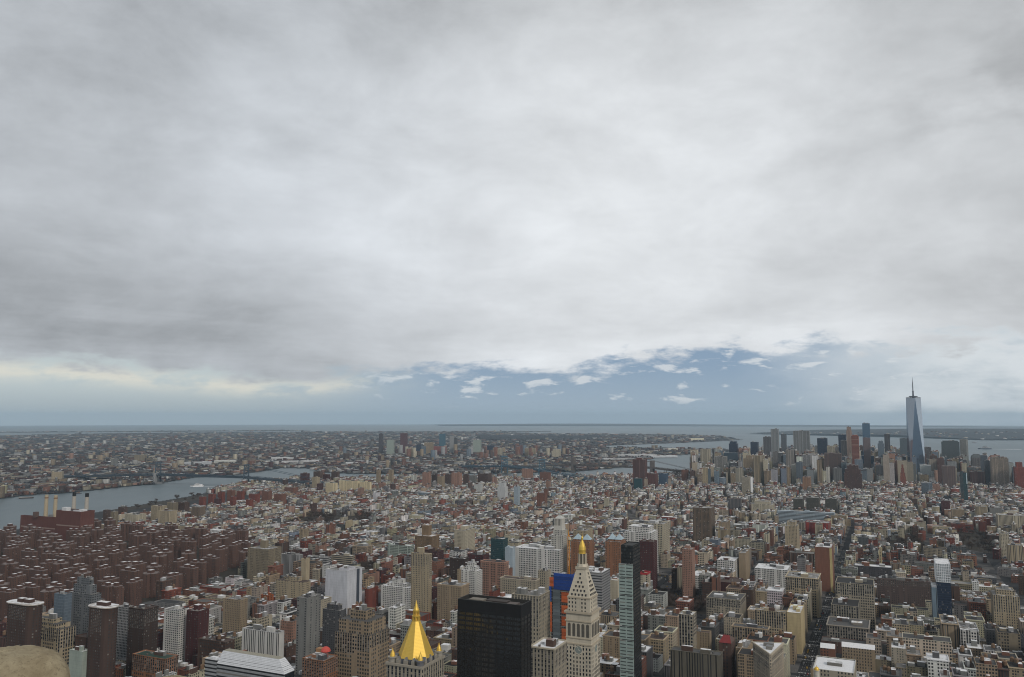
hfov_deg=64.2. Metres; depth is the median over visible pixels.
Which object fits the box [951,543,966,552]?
loft building
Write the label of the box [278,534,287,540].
loft building
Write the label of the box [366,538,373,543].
row house
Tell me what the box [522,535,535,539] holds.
row house
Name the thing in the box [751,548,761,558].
row house
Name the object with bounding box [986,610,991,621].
row house
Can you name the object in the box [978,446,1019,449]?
harbour ship
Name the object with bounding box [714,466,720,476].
apartment tower
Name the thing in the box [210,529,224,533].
row house
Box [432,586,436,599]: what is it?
row house
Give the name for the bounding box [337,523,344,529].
row house
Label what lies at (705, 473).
apartment tower
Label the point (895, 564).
loft building
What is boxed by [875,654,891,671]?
row house
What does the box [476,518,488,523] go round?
row house
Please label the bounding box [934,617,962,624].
row house
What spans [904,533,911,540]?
row house
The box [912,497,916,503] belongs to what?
row house
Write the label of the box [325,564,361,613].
windowless building
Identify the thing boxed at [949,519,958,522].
row house
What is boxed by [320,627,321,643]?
row house
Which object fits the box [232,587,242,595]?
row house
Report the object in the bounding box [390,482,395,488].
apartment tower
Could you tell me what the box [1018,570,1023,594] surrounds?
loft building
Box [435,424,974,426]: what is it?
distant coastal hills
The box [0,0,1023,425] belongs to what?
sky
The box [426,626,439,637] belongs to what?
row house
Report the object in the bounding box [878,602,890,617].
row house
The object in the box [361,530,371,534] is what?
row house
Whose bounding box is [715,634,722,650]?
row house
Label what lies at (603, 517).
row house
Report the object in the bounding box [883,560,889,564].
row house
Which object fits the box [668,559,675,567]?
row house
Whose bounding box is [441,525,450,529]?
row house
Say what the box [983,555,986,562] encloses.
row house
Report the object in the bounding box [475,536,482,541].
row house
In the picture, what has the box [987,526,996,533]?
row house
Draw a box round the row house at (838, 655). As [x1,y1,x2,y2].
[819,652,841,657]
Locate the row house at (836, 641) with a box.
[821,636,865,653]
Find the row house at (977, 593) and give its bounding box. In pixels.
[974,591,982,595]
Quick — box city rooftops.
[1,444,1023,676]
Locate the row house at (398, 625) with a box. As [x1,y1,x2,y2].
[396,621,402,629]
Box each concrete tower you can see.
[793,496,804,510]
[806,495,819,509]
[825,497,837,513]
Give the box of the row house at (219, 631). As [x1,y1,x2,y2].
[215,628,221,634]
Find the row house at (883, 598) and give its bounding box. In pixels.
[880,594,889,602]
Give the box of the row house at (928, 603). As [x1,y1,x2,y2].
[925,600,931,614]
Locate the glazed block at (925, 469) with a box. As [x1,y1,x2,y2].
[920,464,930,476]
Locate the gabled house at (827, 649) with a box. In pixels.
[820,643,835,656]
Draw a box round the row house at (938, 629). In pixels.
[935,625,939,635]
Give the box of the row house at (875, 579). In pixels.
[859,576,876,582]
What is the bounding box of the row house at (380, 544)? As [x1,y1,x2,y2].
[376,542,386,547]
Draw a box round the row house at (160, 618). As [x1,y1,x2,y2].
[158,614,163,622]
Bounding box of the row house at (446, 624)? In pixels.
[443,619,450,627]
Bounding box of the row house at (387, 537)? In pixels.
[384,534,390,540]
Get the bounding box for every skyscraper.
[700,448,710,465]
[714,455,727,471]
[724,452,738,461]
[729,441,737,452]
[750,441,758,454]
[763,436,770,455]
[771,428,778,459]
[781,434,786,453]
[786,449,795,467]
[793,430,810,453]
[803,454,810,466]
[817,437,827,454]
[824,452,841,482]
[827,446,834,452]
[838,434,845,452]
[841,440,846,456]
[846,426,851,456]
[862,423,870,454]
[863,437,870,467]
[878,440,884,457]
[884,434,889,451]
[900,438,906,455]
[906,379,924,473]
[924,446,930,458]
[941,440,959,458]
[942,465,955,486]
[959,439,968,455]
[969,471,985,484]
[971,454,980,466]
[983,460,989,484]
[990,456,1008,485]
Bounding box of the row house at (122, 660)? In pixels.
[118,657,125,663]
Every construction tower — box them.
[549,573,574,639]
[851,434,859,464]
[861,455,873,467]
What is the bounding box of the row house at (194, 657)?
[192,654,196,665]
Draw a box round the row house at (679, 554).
[676,552,681,560]
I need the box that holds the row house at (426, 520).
[421,518,432,523]
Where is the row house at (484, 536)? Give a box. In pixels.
[483,532,489,540]
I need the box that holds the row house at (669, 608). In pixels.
[665,606,675,611]
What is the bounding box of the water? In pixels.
[0,424,1023,528]
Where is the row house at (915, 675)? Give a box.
[910,673,923,676]
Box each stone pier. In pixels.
[0,645,70,676]
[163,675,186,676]
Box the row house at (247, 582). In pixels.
[242,580,252,585]
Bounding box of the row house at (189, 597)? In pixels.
[179,594,198,604]
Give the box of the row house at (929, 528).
[927,524,946,532]
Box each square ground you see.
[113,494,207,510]
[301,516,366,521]
[668,595,706,613]
[890,541,924,551]
[958,532,992,553]
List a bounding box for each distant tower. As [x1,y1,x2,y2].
[378,433,382,452]
[387,439,394,454]
[400,433,407,452]
[416,444,420,450]
[424,442,433,453]
[434,446,446,454]
[439,433,445,445]
[449,436,453,452]
[473,439,480,451]
[487,445,494,453]
[498,448,502,454]
[515,445,522,454]
[525,448,535,455]
[553,449,560,456]
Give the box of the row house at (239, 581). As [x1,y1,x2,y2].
[234,578,249,585]
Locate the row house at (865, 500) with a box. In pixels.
[862,498,867,505]
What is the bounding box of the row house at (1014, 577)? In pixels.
[1011,573,1018,582]
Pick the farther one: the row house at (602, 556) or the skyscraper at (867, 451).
the skyscraper at (867, 451)
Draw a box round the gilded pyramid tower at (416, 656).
[385,600,444,676]
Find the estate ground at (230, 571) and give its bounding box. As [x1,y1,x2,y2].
[0,541,238,621]
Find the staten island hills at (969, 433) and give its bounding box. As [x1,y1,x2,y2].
[757,428,1023,439]
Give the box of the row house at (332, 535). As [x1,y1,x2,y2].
[323,533,338,538]
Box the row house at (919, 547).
[913,542,920,553]
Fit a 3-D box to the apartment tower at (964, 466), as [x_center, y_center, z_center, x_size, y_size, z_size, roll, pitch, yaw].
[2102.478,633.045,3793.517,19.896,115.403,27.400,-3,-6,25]
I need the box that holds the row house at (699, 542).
[695,540,701,548]
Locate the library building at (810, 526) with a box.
[805,520,830,533]
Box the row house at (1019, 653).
[1008,650,1023,657]
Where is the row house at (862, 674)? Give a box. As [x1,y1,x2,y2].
[857,671,867,676]
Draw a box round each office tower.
[457,594,531,676]
[491,536,507,560]
[497,481,507,499]
[514,485,519,504]
[589,566,609,609]
[624,523,658,572]
[627,520,669,565]
[634,477,642,488]
[658,473,667,483]
[921,481,931,493]
[931,558,951,617]
[960,471,967,499]
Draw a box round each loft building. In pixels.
[0,622,5,635]
[0,630,5,646]
[41,613,75,666]
[42,606,53,614]
[155,669,176,676]
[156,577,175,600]
[157,627,163,649]
[161,584,181,598]
[188,664,204,676]
[197,634,234,669]
[202,649,221,667]
[203,603,221,622]
[208,615,214,634]
[226,631,241,649]
[233,523,243,529]
[240,559,246,578]
[242,594,259,618]
[246,582,260,595]
[252,582,267,599]
[252,596,270,617]
[252,611,271,627]
[253,571,267,583]
[255,535,266,541]
[258,600,277,613]
[264,526,274,532]
[266,570,279,584]
[267,562,283,574]
[270,582,275,593]
[275,595,292,614]
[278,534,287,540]
[279,604,296,628]
[280,614,296,642]
[291,594,304,607]
[292,567,300,575]
[293,557,321,578]
[299,548,311,557]
[300,537,311,547]
[308,540,321,554]
[310,581,324,594]
[312,563,322,580]
[315,542,326,551]
[315,549,327,555]
[321,535,331,541]
[322,560,338,576]
[328,548,338,556]
[335,541,345,550]
[335,604,389,676]
[340,532,349,538]
[343,545,351,554]
[345,520,352,527]
[347,601,361,614]
[352,543,372,554]
[362,574,373,587]
[363,568,378,582]
[374,559,382,568]
[375,606,387,621]
[376,567,389,582]
[380,525,389,533]
[380,558,393,571]
[381,570,394,582]
[382,555,397,564]
[387,527,396,537]
[388,603,405,629]
[389,638,400,652]
[392,532,403,541]
[393,563,402,573]
[396,553,405,564]
[400,564,409,577]
[400,619,426,647]
[404,554,410,566]
[405,609,430,620]
[406,572,410,582]
[414,524,439,551]
[425,544,435,558]
[427,635,440,648]
[432,597,436,619]
[433,547,443,558]
[433,628,451,645]
[434,643,454,660]
[437,578,469,619]
[439,574,450,582]
[441,565,449,576]
[442,653,450,662]
[444,672,456,676]
[449,547,466,564]
[450,605,457,623]
[451,646,456,659]
[452,626,456,645]
[468,550,488,567]
[481,559,508,595]
[483,526,495,537]
[489,584,499,596]
[500,575,539,593]
[512,587,549,644]
[531,637,567,676]
[538,567,550,589]
[562,512,574,518]
[572,515,585,521]
[582,507,595,514]
[598,525,604,535]
[599,609,618,623]
[599,627,605,655]
[600,653,619,676]
[602,630,650,657]
[605,662,621,676]
[606,616,619,630]
[610,599,615,610]
[616,597,620,611]
[641,582,652,601]
[641,644,653,676]
[642,655,646,676]
[643,609,657,628]
[644,601,660,610]
[648,589,667,607]
[648,607,667,631]
[650,631,668,666]
[654,623,677,655]
[661,550,670,567]
[664,658,670,676]
[665,608,679,645]
[670,645,722,676]
[671,563,680,588]
[675,596,693,611]
[677,564,682,588]
[679,607,696,647]
[695,570,716,589]
[697,472,702,483]
[697,548,709,564]
[697,625,711,649]
[698,618,718,650]
[699,569,711,598]
[702,537,709,547]
[702,576,711,605]
[707,542,719,554]
[709,615,723,634]
[712,571,720,590]
[717,507,728,515]
[717,556,738,577]
[718,567,727,575]
[724,611,742,635]
[726,582,743,592]
[729,537,734,547]
[730,472,735,482]
[730,526,741,536]
[731,622,769,655]
[732,523,748,528]
[735,534,751,548]
[737,647,753,676]
[739,510,752,520]
[741,584,755,617]
[743,618,754,623]
[745,579,756,586]
[746,528,755,536]
[746,630,770,641]
[747,603,768,619]
[750,539,764,555]
[751,499,774,511]
[752,511,760,520]
[754,581,764,588]
[755,563,790,593]
[755,584,766,603]
[755,607,786,634]
[763,469,770,485]
[764,527,773,545]
[764,531,769,542]
[764,551,782,564]
[766,585,784,605]
[768,632,789,676]
[771,629,796,664]
[776,545,788,560]
[782,592,793,606]
[784,652,787,676]
[785,571,821,617]
[789,548,814,566]
[790,598,805,636]
[797,520,804,530]
[797,594,810,626]
[801,599,807,633]
[806,585,811,620]
[826,533,837,544]
[826,616,869,640]
[831,513,846,529]
[831,597,859,618]
[835,576,875,628]
[841,563,857,575]
[845,550,855,562]
[845,556,853,565]
[854,561,891,577]
[857,534,868,544]
[857,544,862,557]
[866,631,881,654]
[868,536,877,545]
[873,525,887,539]
[873,548,877,559]
[875,622,891,640]
[880,665,901,676]
[881,612,895,625]
[886,628,902,655]
[890,559,901,569]
[891,548,918,560]
[891,638,906,667]
[892,618,908,632]
[894,515,909,523]
[895,566,905,577]
[896,611,913,620]
[898,525,904,538]
[900,550,916,563]
[900,560,910,574]
[902,631,952,662]
[905,511,914,518]
[906,645,921,661]
[907,523,917,533]
[908,603,917,616]
[909,617,923,633]
[910,519,925,529]
[910,566,923,576]
[912,524,917,538]
[915,559,933,571]
[920,474,928,481]
[923,544,946,558]
[925,624,936,635]
[926,651,949,676]
[928,566,934,581]
[929,537,936,544]
[929,581,959,600]
[939,613,958,648]
[939,668,949,676]
[941,499,949,514]
[951,507,963,518]
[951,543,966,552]
[951,580,971,589]
[951,667,969,676]
[952,564,974,573]
[956,550,976,566]
[957,645,972,668]
[958,618,979,647]
[961,566,968,580]
[962,557,973,568]
[962,657,976,676]
[964,610,981,615]
[964,612,984,637]
[965,639,982,657]
[967,595,986,623]
[969,572,996,584]
[971,575,978,590]
[973,653,997,676]
[975,504,987,514]
[978,519,986,531]
[979,580,992,592]
[981,516,990,525]
[981,652,998,661]
[983,621,998,644]
[983,643,1001,652]
[984,592,990,611]
[987,531,998,543]
[988,505,1001,514]
[990,584,1019,628]
[992,546,1001,558]
[992,582,1004,589]
[995,626,1020,650]
[995,651,1017,660]
[996,513,1023,529]
[996,659,1009,676]
[1001,525,1010,531]
[1006,656,1023,676]
[1011,522,1017,533]
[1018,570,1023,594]
[1018,613,1023,633]
[1020,634,1023,651]
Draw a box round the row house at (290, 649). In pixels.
[284,642,295,657]
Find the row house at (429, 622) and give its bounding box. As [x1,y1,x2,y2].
[426,619,437,626]
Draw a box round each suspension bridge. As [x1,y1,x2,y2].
[64,462,338,483]
[462,456,601,482]
[517,457,689,473]
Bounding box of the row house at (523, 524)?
[515,520,527,529]
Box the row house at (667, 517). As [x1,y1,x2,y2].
[661,516,672,520]
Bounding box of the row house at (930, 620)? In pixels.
[918,615,934,625]
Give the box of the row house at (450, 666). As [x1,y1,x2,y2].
[444,660,456,672]
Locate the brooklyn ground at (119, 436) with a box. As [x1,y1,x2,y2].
[0,430,742,497]
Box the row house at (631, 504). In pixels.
[628,502,635,508]
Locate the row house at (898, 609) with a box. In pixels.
[891,604,928,616]
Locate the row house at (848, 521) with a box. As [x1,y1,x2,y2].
[847,517,850,525]
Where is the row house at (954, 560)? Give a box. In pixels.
[948,558,960,563]
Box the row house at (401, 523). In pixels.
[396,521,407,525]
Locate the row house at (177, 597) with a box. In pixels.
[171,595,186,599]
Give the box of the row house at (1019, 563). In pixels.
[1015,560,1023,566]
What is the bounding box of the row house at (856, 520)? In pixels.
[854,518,862,524]
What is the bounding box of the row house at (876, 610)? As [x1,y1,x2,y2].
[875,602,878,616]
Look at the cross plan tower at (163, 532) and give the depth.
2036.20 m
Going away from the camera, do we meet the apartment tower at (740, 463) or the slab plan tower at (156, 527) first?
the slab plan tower at (156, 527)
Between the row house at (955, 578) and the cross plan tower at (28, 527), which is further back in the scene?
the cross plan tower at (28, 527)
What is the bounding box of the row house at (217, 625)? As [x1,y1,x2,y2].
[214,622,222,634]
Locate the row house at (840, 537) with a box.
[838,533,841,543]
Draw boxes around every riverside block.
[51,471,63,481]
[110,458,117,464]
[134,454,146,460]
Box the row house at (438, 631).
[433,627,445,636]
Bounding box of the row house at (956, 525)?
[951,522,973,532]
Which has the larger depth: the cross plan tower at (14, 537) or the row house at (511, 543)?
the row house at (511, 543)
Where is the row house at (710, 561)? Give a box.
[708,559,714,564]
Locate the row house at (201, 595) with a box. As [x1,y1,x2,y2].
[198,592,214,597]
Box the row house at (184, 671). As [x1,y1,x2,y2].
[179,664,198,675]
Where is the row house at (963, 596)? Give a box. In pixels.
[960,594,967,600]
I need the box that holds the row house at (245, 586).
[239,584,253,588]
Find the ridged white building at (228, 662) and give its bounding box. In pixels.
[205,648,294,676]
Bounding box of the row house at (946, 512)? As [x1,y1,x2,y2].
[944,509,950,516]
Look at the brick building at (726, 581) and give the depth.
1474.02 m
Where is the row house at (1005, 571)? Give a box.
[997,567,1019,575]
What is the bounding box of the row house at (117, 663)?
[115,661,123,666]
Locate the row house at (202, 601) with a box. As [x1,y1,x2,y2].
[193,598,215,604]
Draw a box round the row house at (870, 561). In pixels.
[867,558,875,563]
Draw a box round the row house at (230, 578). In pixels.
[225,575,242,583]
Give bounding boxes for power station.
[20,492,94,540]
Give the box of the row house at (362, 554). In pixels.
[360,552,369,562]
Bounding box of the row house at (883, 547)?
[862,544,885,550]
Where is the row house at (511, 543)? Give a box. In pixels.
[508,541,521,545]
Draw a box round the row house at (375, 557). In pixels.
[372,555,381,560]
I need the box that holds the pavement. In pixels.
[17,484,1023,676]
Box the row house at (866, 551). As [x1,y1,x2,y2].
[863,549,872,554]
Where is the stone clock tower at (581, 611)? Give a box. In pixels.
[564,536,600,676]
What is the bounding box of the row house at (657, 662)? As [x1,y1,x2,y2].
[653,652,662,671]
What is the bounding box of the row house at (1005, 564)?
[1002,561,1009,566]
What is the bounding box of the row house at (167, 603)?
[154,599,184,607]
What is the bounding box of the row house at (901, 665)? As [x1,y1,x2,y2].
[896,661,906,676]
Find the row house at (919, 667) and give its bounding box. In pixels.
[906,660,927,676]
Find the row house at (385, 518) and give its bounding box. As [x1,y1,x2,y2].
[381,516,388,521]
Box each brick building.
[69,645,86,676]
[75,633,87,648]
[131,650,177,676]
[261,592,273,600]
[302,646,337,676]
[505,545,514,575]
[610,577,618,599]
[719,634,735,676]
[720,575,742,591]
[736,639,752,676]
[787,604,804,653]
[932,483,939,490]
[935,536,944,546]
[945,534,954,543]
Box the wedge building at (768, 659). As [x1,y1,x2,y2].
[752,641,783,676]
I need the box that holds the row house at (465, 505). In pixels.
[460,504,474,507]
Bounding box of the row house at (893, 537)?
[891,533,897,539]
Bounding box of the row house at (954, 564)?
[950,562,961,568]
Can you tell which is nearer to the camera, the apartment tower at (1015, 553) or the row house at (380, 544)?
the apartment tower at (1015, 553)
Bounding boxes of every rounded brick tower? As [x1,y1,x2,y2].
[5,597,43,646]
[86,600,118,676]
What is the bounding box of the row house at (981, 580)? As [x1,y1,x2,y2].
[969,577,991,583]
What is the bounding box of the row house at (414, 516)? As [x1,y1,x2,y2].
[409,514,423,519]
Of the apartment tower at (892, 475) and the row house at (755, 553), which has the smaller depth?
the row house at (755, 553)
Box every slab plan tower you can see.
[0,529,5,548]
[0,587,15,619]
[5,540,16,547]
[14,565,31,581]
[20,548,37,564]
[23,582,39,600]
[28,566,47,581]
[40,559,57,581]
[45,581,65,588]
[55,553,71,561]
[68,563,88,576]
[85,550,104,573]
[97,576,119,592]
[100,545,118,557]
[111,583,123,604]
[115,561,131,584]
[120,567,139,595]
[127,561,146,578]
[139,543,154,561]
[153,525,164,529]
[162,572,182,590]
[179,564,198,590]
[181,526,194,540]
[202,554,219,577]
[209,533,219,542]
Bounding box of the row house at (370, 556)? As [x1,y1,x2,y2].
[368,554,374,564]
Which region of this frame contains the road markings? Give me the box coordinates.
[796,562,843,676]
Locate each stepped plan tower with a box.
[0,555,8,573]
[2,529,15,550]
[3,544,18,561]
[7,572,25,588]
[12,584,25,598]
[16,535,30,547]
[16,541,27,565]
[20,530,33,548]
[21,556,38,567]
[30,527,43,547]
[31,574,50,590]
[41,551,58,562]
[54,568,71,584]
[63,541,76,556]
[66,528,80,541]
[66,577,76,588]
[69,554,84,566]
[70,534,84,547]
[75,546,91,562]
[87,542,102,550]
[94,564,110,591]
[96,537,108,547]
[101,582,122,605]
[104,525,115,534]
[108,549,122,575]
[109,528,120,535]
[109,534,121,545]
[124,546,137,560]
[125,577,142,605]
[126,553,139,561]
[128,530,138,547]
[130,523,142,532]
[143,527,154,533]
[147,547,160,565]
[155,536,169,547]
[158,542,173,565]
[165,523,177,538]
[173,557,186,572]
[178,535,189,547]
[181,539,196,558]
[189,559,206,583]
[199,534,210,547]
[199,544,211,560]
[209,540,220,555]
[215,545,227,572]
[225,531,235,554]
[228,541,240,567]
[235,528,248,541]
[239,540,250,550]
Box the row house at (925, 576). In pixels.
[921,573,928,578]
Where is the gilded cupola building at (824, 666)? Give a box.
[813,655,856,676]
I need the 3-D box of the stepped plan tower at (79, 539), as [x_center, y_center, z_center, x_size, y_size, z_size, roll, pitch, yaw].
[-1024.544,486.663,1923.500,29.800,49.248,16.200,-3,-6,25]
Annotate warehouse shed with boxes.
[184,461,211,464]
[214,460,235,462]
[271,457,293,459]
[282,460,318,462]
[601,458,633,459]
[618,454,656,456]
[648,455,677,457]
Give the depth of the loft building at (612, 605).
1238.50 m
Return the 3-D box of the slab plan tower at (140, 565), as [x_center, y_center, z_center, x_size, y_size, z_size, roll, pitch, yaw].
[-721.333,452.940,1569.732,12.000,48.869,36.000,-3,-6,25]
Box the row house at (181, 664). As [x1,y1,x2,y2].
[178,660,188,674]
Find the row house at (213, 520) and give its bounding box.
[208,519,222,523]
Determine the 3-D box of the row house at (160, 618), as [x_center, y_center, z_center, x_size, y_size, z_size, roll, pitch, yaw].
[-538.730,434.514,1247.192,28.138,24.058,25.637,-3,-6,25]
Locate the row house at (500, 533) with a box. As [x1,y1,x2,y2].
[497,531,503,536]
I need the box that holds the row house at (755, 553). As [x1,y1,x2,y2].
[751,551,758,560]
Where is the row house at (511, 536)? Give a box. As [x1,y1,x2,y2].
[504,533,522,539]
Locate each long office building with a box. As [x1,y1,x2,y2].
[515,543,562,577]
[706,591,746,618]
[877,577,930,606]
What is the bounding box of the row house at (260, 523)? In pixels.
[253,521,265,526]
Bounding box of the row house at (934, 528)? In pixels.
[932,526,950,533]
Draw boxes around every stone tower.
[551,513,567,573]
[743,451,753,470]
[844,464,862,489]
[900,464,905,484]
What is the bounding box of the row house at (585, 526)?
[577,524,591,527]
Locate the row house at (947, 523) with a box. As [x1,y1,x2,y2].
[942,521,951,527]
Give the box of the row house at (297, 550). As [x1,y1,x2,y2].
[293,548,305,552]
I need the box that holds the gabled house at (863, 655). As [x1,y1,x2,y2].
[842,642,875,672]
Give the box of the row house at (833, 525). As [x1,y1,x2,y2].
[831,523,845,532]
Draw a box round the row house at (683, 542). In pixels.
[678,539,691,545]
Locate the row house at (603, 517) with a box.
[598,515,608,518]
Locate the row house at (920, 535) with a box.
[918,533,922,541]
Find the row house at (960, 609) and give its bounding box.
[953,602,967,617]
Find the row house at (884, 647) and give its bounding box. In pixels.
[881,640,886,654]
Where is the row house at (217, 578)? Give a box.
[208,576,222,583]
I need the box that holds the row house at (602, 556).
[599,553,605,561]
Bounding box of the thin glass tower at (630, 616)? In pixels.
[619,541,641,676]
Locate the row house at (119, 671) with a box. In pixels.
[115,664,125,676]
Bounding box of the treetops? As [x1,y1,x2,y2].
[0,430,737,495]
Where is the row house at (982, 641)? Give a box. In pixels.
[979,636,985,646]
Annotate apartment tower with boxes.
[53,589,71,624]
[69,573,100,634]
[103,509,110,522]
[111,511,117,524]
[116,602,132,660]
[118,505,127,513]
[125,512,145,521]
[126,604,158,676]
[151,505,166,520]
[158,509,176,523]
[163,605,187,660]
[167,501,177,510]
[178,501,189,510]
[178,523,190,530]
[185,604,208,663]
[191,505,205,517]
[199,496,205,505]
[208,493,215,503]
[214,497,220,503]
[218,491,224,502]
[222,595,247,632]
[227,489,235,500]
[230,496,236,505]
[236,490,244,499]
[242,624,283,656]
[246,499,252,508]
[247,539,281,580]
[249,492,259,501]
[262,490,271,500]
[274,493,285,503]
[275,539,288,552]
[275,573,310,599]
[282,478,287,483]
[284,486,297,492]
[295,590,320,673]
[299,527,308,538]
[300,472,309,480]
[310,502,316,514]
[312,476,319,487]
[313,470,322,477]
[317,482,322,490]
[320,595,331,626]
[322,601,345,653]
[323,474,329,479]
[325,522,335,533]
[331,471,339,479]
[357,487,363,495]
[365,583,378,610]
[373,491,379,498]
[376,469,380,482]
[379,482,385,488]
[381,576,410,609]
[388,469,393,483]
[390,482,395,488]
[411,473,416,480]
[411,547,431,618]
[420,499,426,503]
[422,471,430,485]
[427,498,434,505]
[432,473,436,481]
[432,557,443,577]
[437,475,444,487]
[445,473,450,483]
[449,555,468,579]
[451,472,461,485]
[454,525,474,551]
[457,565,464,581]
[461,559,481,594]
[463,473,468,483]
[469,475,476,483]
[474,483,482,491]
[478,472,491,482]
[509,565,512,575]
[522,468,532,477]
[537,492,546,506]
[540,471,550,480]
[544,487,548,497]
[546,479,550,487]
[571,534,593,573]
[573,527,592,539]
[604,496,608,506]
[605,533,625,576]
[622,516,626,528]
[633,457,646,485]
[639,539,657,589]
[640,570,650,585]
[644,478,647,485]
[647,472,657,488]
[681,469,688,480]
[682,544,695,599]
[690,448,697,458]
[690,470,695,476]
[692,461,697,476]
[693,505,714,540]
[702,466,707,483]
[708,467,710,483]
[710,537,720,547]
[711,466,713,481]
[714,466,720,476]
[714,470,718,483]
[718,527,728,539]
[719,519,730,535]
[724,467,729,483]
[728,496,741,509]
[730,466,735,483]
[735,466,742,482]
[738,460,742,467]
[739,548,749,580]
[741,475,752,495]
[746,545,751,570]
[752,523,768,532]
[753,454,760,482]
[758,454,763,484]
[763,459,767,485]
[770,469,777,482]
[772,451,777,466]
[778,451,782,462]
[780,467,786,485]
[783,453,785,464]
[785,519,799,548]
[786,466,790,485]
[791,463,795,484]
[796,456,802,461]
[796,461,802,482]
[797,554,805,570]
[803,476,811,490]
[806,560,812,571]
[807,469,813,483]
[812,454,818,468]
[815,522,822,536]
[815,542,834,591]
[817,458,821,482]
[826,466,830,482]
[829,527,835,534]
[833,467,841,482]
[841,462,846,480]
[855,459,862,469]
[861,470,866,480]
[867,468,872,481]
[876,464,883,474]
[879,546,881,563]
[883,453,889,482]
[888,453,894,462]
[890,462,894,482]
[895,459,897,484]
[897,460,906,482]
[907,461,913,481]
[912,455,916,473]
[913,462,916,481]
[929,454,936,458]
[929,458,936,470]
[937,457,943,484]
[947,461,956,467]
[952,458,958,471]
[961,462,967,481]
[963,455,968,465]
[967,466,975,480]
[980,454,987,470]
[990,486,996,491]
[999,530,1008,556]
[1006,543,1023,562]
[1009,462,1013,481]
[1013,461,1023,487]
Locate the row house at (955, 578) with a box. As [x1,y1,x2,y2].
[951,576,959,580]
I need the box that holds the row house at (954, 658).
[952,653,957,662]
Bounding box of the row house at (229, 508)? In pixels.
[224,506,235,510]
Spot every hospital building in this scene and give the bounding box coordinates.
[281,552,302,574]
[307,554,330,563]
[331,552,354,564]
[387,542,413,556]
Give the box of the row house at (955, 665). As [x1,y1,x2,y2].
[949,662,958,667]
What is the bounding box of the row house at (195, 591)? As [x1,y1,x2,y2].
[183,587,206,596]
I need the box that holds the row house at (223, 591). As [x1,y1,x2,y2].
[219,586,233,594]
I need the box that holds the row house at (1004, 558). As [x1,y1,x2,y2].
[1001,556,1006,563]
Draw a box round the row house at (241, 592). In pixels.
[237,588,245,596]
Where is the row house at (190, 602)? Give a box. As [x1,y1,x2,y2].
[188,596,200,605]
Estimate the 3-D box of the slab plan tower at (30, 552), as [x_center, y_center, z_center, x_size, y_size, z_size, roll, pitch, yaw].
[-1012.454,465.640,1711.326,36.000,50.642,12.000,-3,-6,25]
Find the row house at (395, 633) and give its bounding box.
[389,628,400,637]
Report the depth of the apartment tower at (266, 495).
3064.90 m
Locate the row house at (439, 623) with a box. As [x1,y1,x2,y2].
[433,619,447,626]
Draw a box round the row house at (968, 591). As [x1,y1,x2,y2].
[965,590,973,594]
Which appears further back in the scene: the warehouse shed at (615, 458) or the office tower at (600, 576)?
the warehouse shed at (615, 458)
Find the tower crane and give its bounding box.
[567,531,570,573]
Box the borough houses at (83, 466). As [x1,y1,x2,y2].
[0,430,736,497]
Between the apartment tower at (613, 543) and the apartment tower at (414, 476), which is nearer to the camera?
the apartment tower at (613, 543)
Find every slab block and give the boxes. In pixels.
[325,482,337,493]
[339,480,358,491]
[359,481,371,490]
[777,510,834,522]
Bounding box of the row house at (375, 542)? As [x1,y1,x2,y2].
[371,540,381,546]
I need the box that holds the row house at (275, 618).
[272,614,279,622]
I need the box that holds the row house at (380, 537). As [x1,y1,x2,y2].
[378,535,383,541]
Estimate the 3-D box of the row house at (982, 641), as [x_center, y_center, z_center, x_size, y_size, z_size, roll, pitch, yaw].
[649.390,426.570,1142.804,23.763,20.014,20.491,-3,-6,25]
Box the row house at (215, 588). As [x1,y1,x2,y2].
[200,583,228,593]
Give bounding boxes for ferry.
[190,483,208,486]
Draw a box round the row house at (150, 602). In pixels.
[138,601,153,604]
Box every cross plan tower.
[0,580,9,588]
[1,560,18,581]
[3,523,16,530]
[6,533,20,542]
[23,524,36,531]
[36,537,50,550]
[38,544,52,565]
[39,586,58,611]
[41,531,54,538]
[48,534,61,544]
[52,539,66,550]
[52,560,68,581]
[55,545,69,554]
[74,568,91,579]
[77,531,89,546]
[80,525,91,541]
[91,527,103,543]
[92,556,108,580]
[94,519,101,528]
[101,533,113,538]
[104,517,115,527]
[113,540,126,561]
[121,521,131,540]
[133,532,146,553]
[142,569,158,597]
[146,529,158,544]
[146,563,161,579]
[152,552,166,575]
[156,528,167,537]
[160,549,172,573]
[168,537,180,560]
[171,529,182,538]
[181,550,194,563]
[195,526,206,547]
[216,535,228,546]
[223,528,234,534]
[239,548,247,567]
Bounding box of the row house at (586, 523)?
[582,521,592,524]
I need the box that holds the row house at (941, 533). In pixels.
[936,531,946,534]
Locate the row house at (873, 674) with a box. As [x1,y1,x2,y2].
[868,671,880,676]
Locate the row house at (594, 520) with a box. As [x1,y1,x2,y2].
[590,518,599,522]
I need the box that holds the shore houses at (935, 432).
[764,430,1023,438]
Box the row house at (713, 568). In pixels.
[710,565,716,571]
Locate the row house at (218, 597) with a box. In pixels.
[205,594,230,601]
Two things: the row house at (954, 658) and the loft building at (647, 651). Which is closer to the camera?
the loft building at (647, 651)
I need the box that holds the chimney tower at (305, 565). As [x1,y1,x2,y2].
[301,556,309,579]

